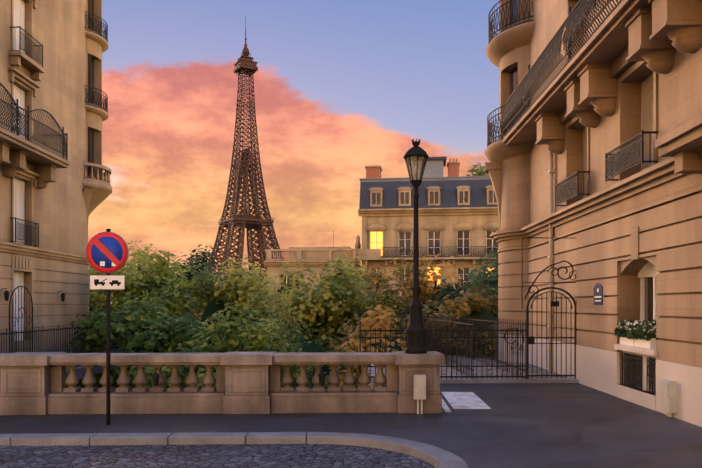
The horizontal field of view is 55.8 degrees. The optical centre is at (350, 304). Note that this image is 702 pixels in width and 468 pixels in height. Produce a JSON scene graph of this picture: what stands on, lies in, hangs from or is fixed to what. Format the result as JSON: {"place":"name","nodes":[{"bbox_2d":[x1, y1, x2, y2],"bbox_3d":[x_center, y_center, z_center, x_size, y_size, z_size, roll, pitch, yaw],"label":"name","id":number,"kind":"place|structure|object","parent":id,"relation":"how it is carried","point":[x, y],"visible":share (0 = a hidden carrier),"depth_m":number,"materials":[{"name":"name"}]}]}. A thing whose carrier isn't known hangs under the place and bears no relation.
{"place":"outdoors","nodes":[
{"label":"outdoors","id":0,"kind":"place"},
{"bbox_2d":[0,0,111,352],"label":"building","id":1,"kind":"structure","parent":0,"point":[55,188],"depth_m":25.82,"materials":[{"name":"stone"}]},
{"bbox_2d":[1,288,64,301],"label":"wall lanterns","id":2,"kind":"object","parent":1,"relation":"attached to","point":[6,295],"depth_m":22.46,"materials":[{"name":"black metal"}]},
{"bbox_2d":[42,342,129,378],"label":"terrace","id":3,"kind":"structure","parent":0,"point":[80,371],"depth_m":19.91,"materials":[{"name":"concrete"}]},
{"bbox_2d":[0,286,123,352],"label":"fence","id":4,"kind":"object","parent":3,"relation":"on","point":[24,332],"visible":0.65,"depth_m":21.60,"materials":[{"name":"black metal"}]},
{"bbox_2d":[66,250,206,387],"bbox_3d":[-9.296,5.783,29.816,6.673,16.549,7.139,0,0,-2],"label":"tree","id":5,"kind":"object","parent":3,"relation":"on","point":[149,282],"depth_m":28.84,"materials":[{"name":"green plant"}]},
{"bbox_2d":[61,294,212,389],"bbox_3d":[-7.269,6.827,23.724,6.919,14.460,5.929,0,0,-2],"label":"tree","id":6,"kind":"object","parent":3,"relation":"on","point":[169,332],"depth_m":22.99,"materials":[{"name":"green plant"}]},
{"bbox_2d":[166,255,317,385],"bbox_3d":[-5.296,5.867,29.886,8.615,16.380,9.018,0,0,-2],"label":"tree","id":7,"kind":"object","parent":3,"relation":"on","point":[239,283],"depth_m":28.76,"materials":[{"name":"green plant"}]},
{"bbox_2d":[81,240,199,387],"bbox_3d":[-11.579,5.369,36.091,8.028,17.376,7.986,0,0,-2],"label":"tree","id":8,"kind":"object","parent":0,"point":[95,301],"depth_m":33.85,"materials":[{"name":"green plant"}]},
{"bbox_2d":[170,244,221,314],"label":"cedar tree","id":9,"kind":"object","parent":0,"point":[200,260],"depth_m":49.08,"materials":[{"name":"green plant"}]},
{"bbox_2d":[0,441,435,467],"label":"road cobbles","id":10,"kind":"object","parent":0,"point":[306,455],"depth_m":8.21,"materials":[{"name":"grey stone"}]},
{"bbox_2d":[0,432,468,467],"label":"kerb","id":11,"kind":"structure","parent":10,"relation":"on","point":[436,457],"depth_m":8.90,"materials":[{"name":"stone"}]},
{"bbox_2d":[148,303,313,389],"bbox_3d":[-3.370,6.992,21.212,6.183,14.131,6.455,0,0,-2],"label":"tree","id":12,"kind":"object","parent":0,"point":[224,337],"depth_m":20.75,"materials":[{"name":"green plant"}]},
{"bbox_2d":[236,291,340,388],"bbox_3d":[-2.184,6.752,26.855,5.973,14.612,6.349,0,0,-2],"label":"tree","id":13,"kind":"object","parent":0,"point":[287,333],"depth_m":25.94,"materials":[{"name":"green plant"}]},
{"bbox_2d":[88,0,499,302],"label":"sky","id":14,"kind":"structure","parent":0,"point":[342,87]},
{"bbox_2d":[264,229,361,322],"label":"building wing","id":15,"kind":"structure","parent":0,"point":[315,257],"depth_m":62.24,"materials":[{"name":"beige stone"}]},
{"bbox_2d":[0,383,701,467],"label":"pavement","id":16,"kind":"structure","parent":0,"point":[547,425],"depth_m":9.69,"materials":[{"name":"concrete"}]},
{"bbox_2d":[86,229,128,424],"bbox_3d":[-3.599,0.323,9.821,0.616,2.910,0.104,0,0,-2],"label":"no parking sign","id":17,"kind":"object","parent":16,"relation":"on","point":[107,252],"visible":1,"depth_m":9.78,"materials":[{"name":"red metal"}]},
{"bbox_2d":[0,351,444,415],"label":"balustrade","id":18,"kind":"object","parent":16,"relation":"on","point":[33,383],"visible":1,"depth_m":10.86,"materials":[{"name":"stone"}]},
{"bbox_2d":[152,368,159,386],"bbox_3d":[-3.148,1.176,10.743,0.175,0.289,0.117,0,0,-66],"label":"bottle","id":19,"kind":"object","parent":18,"relation":"attached to","point":[155,376],"visible":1,"depth_m":10.69,"materials":[{"name":"brown glass"}]},
{"bbox_2d":[318,367,325,385],"bbox_3d":[-0.469,1.176,10.826,0.117,0.289,0.175,0,0,24],"label":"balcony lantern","id":20,"kind":"object","parent":18,"relation":"attached to","point":[321,375],"visible":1,"depth_m":10.77,"materials":[{"name":"black metal"}]},
{"bbox_2d":[403,139,428,353],"bbox_3d":[1.100,-0.991,11.214,0.430,3.607,0.430,0,0,-2],"label":"lamp post","id":21,"kind":"object","parent":18,"relation":"on","point":[416,335],"visible":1,"depth_m":11.14,"materials":[{"name":"black metal"}]},
{"bbox_2d":[413,374,425,413],"bbox_3d":[1.123,1.458,10.805,0.200,0.640,0.100,0,0,-2],"label":"utility box","id":22,"kind":"object","parent":16,"relation":"on","point":[419,386],"visible":1,"depth_m":10.76,"materials":[{"name":"beige metal"}]},
{"bbox_2d":[442,392,490,411],"bbox_3d":[2.021,1.772,12.233,0.813,0.002,2.533,0,0,2],"label":"road marking","id":23,"kind":"object","parent":16,"relation":"on","point":[463,400],"visible":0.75,"depth_m":12.16,"materials":[{"name":"white paint"}]},
{"bbox_2d":[440,378,577,382],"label":"curb","id":24,"kind":"structure","parent":16,"relation":"on","point":[510,380],"depth_m":15.07,"materials":[{"name":"stone"}]},
{"bbox_2d":[484,0,701,426],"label":"building","id":25,"kind":"structure","parent":16,"relation":"on","point":[593,166],"depth_m":13.05,"materials":[{"name":"stone"}]},
{"bbox_2d":[594,283,675,416],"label":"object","id":26,"kind":"object","parent":25,"relation":"attached to","point":[667,391],"visible":0.94,"depth_m":10.54,"materials":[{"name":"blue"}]},
{"bbox_2d":[614,319,658,340],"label":"window flowers","id":27,"kind":"object","parent":25,"relation":"on","point":[640,329],"visible":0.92,"depth_m":11.90,"materials":[{"name":"white plant"}]},
{"bbox_2d":[350,265,405,316],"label":"tree","id":28,"kind":"object","parent":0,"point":[374,278],"depth_m":37.20,"materials":[{"name":"plant"}]},
{"bbox_2d":[324,301,453,388],"bbox_3d":[1.355,6.957,25.027,7.018,14.201,7.146,0,0,-2],"label":"bush","id":29,"kind":"object","parent":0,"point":[367,323],"depth_m":23.03,"materials":[{"name":"plant"}]},
{"bbox_2d":[345,250,463,338],"bbox_3d":[3.559,5.790,31.034,8.814,16.535,7.976,0,0,-2],"label":"tree","id":30,"kind":"object","parent":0,"point":[426,295],"depth_m":30.21,"materials":[{"name":"orange plant"}]},
{"bbox_2d":[358,156,499,316],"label":"building","id":31,"kind":"structure","parent":0,"point":[458,217],"depth_m":60.34,"materials":[{"name":"stone"}]},
{"bbox_2d":[353,344,568,388],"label":"garden path","id":32,"kind":"structure","parent":0,"point":[482,371],"depth_m":17.46,"materials":[{"name":"grey concrete"}]},
{"bbox_2d":[272,254,403,351],"bbox_3d":[-0.656,5.834,30.977,7.581,16.447,8.222,0,0,-2],"label":"tree","id":33,"kind":"object","parent":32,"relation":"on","point":[344,289],"depth_m":29.05,"materials":[{"name":"green plant"}]},
{"bbox_2d":[423,284,499,356],"bbox_3d":[4.183,1.605,23.500,4.326,4.765,4.902,0,0,-2],"label":"bush","id":34,"kind":"object","parent":32,"relation":"on","point":[468,302],"depth_m":22.85,"materials":[{"name":"plant"}]},
{"bbox_2d":[428,246,498,317],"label":"tree","id":35,"kind":"object","parent":32,"relation":"on","point":[476,280],"depth_m":28.59,"materials":[{"name":"green plant"}]},
{"bbox_2d":[360,237,576,378],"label":"gate and fence","id":36,"kind":"structure","parent":32,"relation":"on","point":[438,330],"depth_m":15.27,"materials":[{"name":"black metal"}]},
{"bbox_2d":[466,162,488,175],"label":"tree","id":37,"kind":"object","parent":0,"point":[480,172],"depth_m":87.03,"materials":[{"name":"green plant"}]},
{"bbox_3d":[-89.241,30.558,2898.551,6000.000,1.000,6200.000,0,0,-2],"label":"ground","id":38,"kind":"structure","parent":0,"visible":0},
{"bbox_2d":[206,17,282,307],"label":"eiffel tower","id":39,"kind":"structure","parent":38,"relation":"on","point":[244,167],"depth_m":702.81,"materials":[{"name":"metal"}]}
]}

